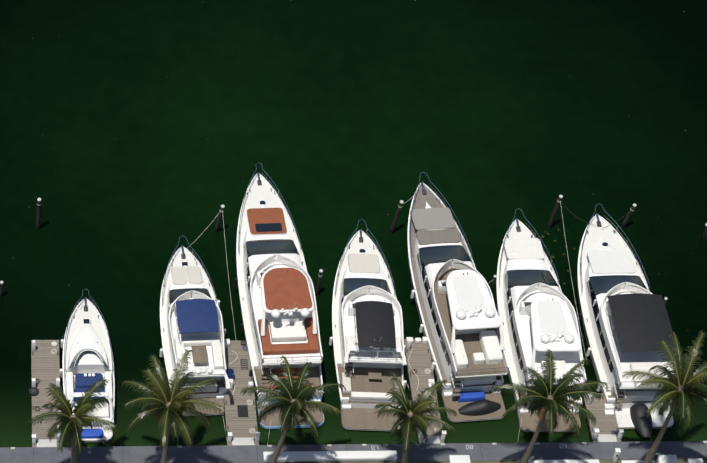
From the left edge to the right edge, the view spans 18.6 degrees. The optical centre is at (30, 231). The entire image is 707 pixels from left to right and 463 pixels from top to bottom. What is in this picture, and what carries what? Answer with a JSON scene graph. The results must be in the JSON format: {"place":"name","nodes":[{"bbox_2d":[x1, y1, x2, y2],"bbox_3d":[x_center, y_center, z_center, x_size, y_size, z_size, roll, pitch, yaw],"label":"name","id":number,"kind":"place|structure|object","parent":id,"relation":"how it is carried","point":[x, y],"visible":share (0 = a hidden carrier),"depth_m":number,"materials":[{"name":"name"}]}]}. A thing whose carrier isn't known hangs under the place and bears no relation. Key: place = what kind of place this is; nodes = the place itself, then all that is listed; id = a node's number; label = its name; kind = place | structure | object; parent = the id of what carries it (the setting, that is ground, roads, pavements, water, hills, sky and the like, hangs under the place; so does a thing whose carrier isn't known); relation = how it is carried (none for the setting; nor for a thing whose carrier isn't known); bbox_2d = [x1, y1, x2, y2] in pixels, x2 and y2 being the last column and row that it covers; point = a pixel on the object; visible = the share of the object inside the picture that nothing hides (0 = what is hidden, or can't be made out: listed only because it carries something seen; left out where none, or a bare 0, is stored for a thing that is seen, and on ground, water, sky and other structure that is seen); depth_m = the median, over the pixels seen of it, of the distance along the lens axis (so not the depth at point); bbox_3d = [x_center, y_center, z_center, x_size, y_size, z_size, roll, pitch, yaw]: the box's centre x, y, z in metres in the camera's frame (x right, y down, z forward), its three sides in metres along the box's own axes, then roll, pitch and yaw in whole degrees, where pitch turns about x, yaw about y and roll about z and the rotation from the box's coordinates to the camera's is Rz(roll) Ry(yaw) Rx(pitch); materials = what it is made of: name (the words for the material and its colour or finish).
{"place":"outdoors","nodes":[
{"label":"outdoors","id":0,"kind":"place"},
{"bbox_2d":[0,0,706,446],"bbox_3d":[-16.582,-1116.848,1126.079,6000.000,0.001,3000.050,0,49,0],"label":"water","id":1,"kind":"structure","parent":0,"point":[140,140],"depth_m":160.72,"materials":[{"name":"green liquid"}]},
{"bbox_2d":[29,340,62,446],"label":"finger pier","id":2,"kind":"structure","parent":1,"relation":"in","point":[45,364],"depth_m":144.85,"materials":[{"name":"brown wood"}]},
{"bbox_2d":[59,289,114,441],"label":"express cruiser","id":3,"kind":"object","parent":1,"relation":"on","point":[87,360],"visible":0.83,"depth_m":145.24,"materials":[{"name":"white plastic"}]},
{"bbox_2d":[159,235,229,415],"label":"yacht","id":4,"kind":"object","parent":1,"relation":"in","point":[190,316],"visible":0.81,"depth_m":144.50,"materials":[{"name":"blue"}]},
{"bbox_2d":[223,339,259,444],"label":"finger pier","id":5,"kind":"structure","parent":1,"relation":"in","point":[241,420],"depth_m":143.92,"materials":[{"name":"brown wood"}]},
{"bbox_2d":[234,162,323,428],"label":"yacht","id":6,"kind":"object","parent":1,"relation":"on","point":[277,298],"visible":0.94,"depth_m":145.29,"materials":[{"name":"white plastic"}]},
{"bbox_2d":[0,195,706,306],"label":"mooring posts","id":7,"kind":"object","parent":1,"relation":"in","point":[400,206],"visible":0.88,"depth_m":153.50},
{"bbox_2d":[59,188,664,446],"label":"mooring lines","id":8,"kind":"object","parent":7,"relation":"attached to","point":[401,367],"visible":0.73,"depth_m":149.76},
{"bbox_2d":[329,219,406,430],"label":"yacht","id":9,"kind":"object","parent":1,"relation":"in","point":[367,340],"visible":0.96,"depth_m":144.76,"materials":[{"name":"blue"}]},
{"bbox_2d":[404,337,446,443],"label":"finger pier","id":10,"kind":"structure","parent":1,"relation":"in","point":[418,365],"depth_m":145.42,"materials":[{"name":"brown wood"}]},
{"bbox_2d":[407,172,508,421],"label":"yacht","id":11,"kind":"object","parent":1,"relation":"on","point":[461,329],"visible":0.98,"depth_m":144.69,"materials":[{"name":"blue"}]},
{"bbox_2d":[496,208,586,431],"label":"yacht","id":12,"kind":"object","parent":1,"relation":"on","point":[536,312],"visible":0.69,"depth_m":144.85,"materials":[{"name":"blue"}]},
{"bbox_2d":[583,392,623,441],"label":"finger pier","id":13,"kind":"structure","parent":1,"relation":"in","point":[604,429],"depth_m":142.80,"materials":[{"name":"brown wood"}]},
{"bbox_2d":[577,203,675,437],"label":"yacht","id":14,"kind":"object","parent":1,"relation":"in","point":[623,315],"visible":0.92,"depth_m":144.17,"materials":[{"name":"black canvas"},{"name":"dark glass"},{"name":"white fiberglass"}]},
{"bbox_2d":[0,441,706,462],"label":"quay walkway","id":15,"kind":"structure","parent":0,"point":[416,452],"depth_m":141.03,"materials":[{"name":"concrete"}]},
{"bbox_2d":[11,441,706,449],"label":"quay cleats","id":16,"kind":"object","parent":15,"relation":"on","point":[442,444],"visible":0.94,"depth_m":141.34,"materials":[{"name":"grey"}]},
{"bbox_2d":[371,444,566,449],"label":"parking space numbers","id":17,"kind":"object","parent":15,"relation":"on","point":[472,446],"visible":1,"depth_m":141.32,"materials":[{"name":"white paint"}]},
{"bbox_2d":[612,448,620,462],"bbox_3d":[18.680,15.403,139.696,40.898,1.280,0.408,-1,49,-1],"label":"shore power pedestal","id":18,"kind":"object","parent":15,"relation":"on","point":[617,452],"depth_m":139.94,"materials":[{"name":"grey"}]},
{"bbox_2d":[300,459,706,462],"bbox_3d":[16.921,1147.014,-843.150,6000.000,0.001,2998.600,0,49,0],"label":"ground","id":19,"kind":"structure","parent":0,"point":[619,461],"depth_m":140.53,"materials":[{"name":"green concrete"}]},
{"bbox_2d":[29,377,118,462],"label":"palm tree","id":20,"kind":"object","parent":19,"relation":"on","point":[69,424],"visible":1,"depth_m":134.17,"materials":[{"name":"green plant"}]},
{"bbox_2d":[121,348,224,462],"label":"palm tree","id":21,"kind":"object","parent":19,"relation":"on","point":[171,404],"visible":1,"depth_m":133.59,"materials":[{"name":"green plant"}]},
{"bbox_2d":[240,355,346,462],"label":"palm tree","id":22,"kind":"object","parent":19,"relation":"on","point":[293,394],"visible":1,"depth_m":133.50,"materials":[{"name":"green plant"}]},
{"bbox_2d":[374,372,457,462],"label":"palm tree","id":23,"kind":"object","parent":19,"relation":"on","point":[409,414],"visible":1,"depth_m":134.34,"materials":[{"name":"green plant"}]},
{"bbox_2d":[263,451,654,462],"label":"walkway bench","id":24,"kind":"object","parent":19,"relation":"on","point":[289,456],"visible":0.88,"depth_m":140.44,"materials":[{"name":"white"}]},
{"bbox_2d":[488,350,608,462],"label":"palm tree","id":25,"kind":"object","parent":19,"relation":"on","point":[551,398],"visible":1,"depth_m":133.12,"materials":[{"name":"green plant"}]},
{"bbox_2d":[449,455,702,462],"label":"dock boxes","id":26,"kind":"object","parent":19,"relation":"on","point":[466,458],"depth_m":140.04,"materials":[{"name":"white plastic"}]},
{"bbox_2d":[621,330,706,462],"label":"palm tree","id":27,"kind":"object","parent":19,"relation":"on","point":[678,383],"visible":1,"depth_m":132.79,"materials":[{"name":"green plant"}]}
]}

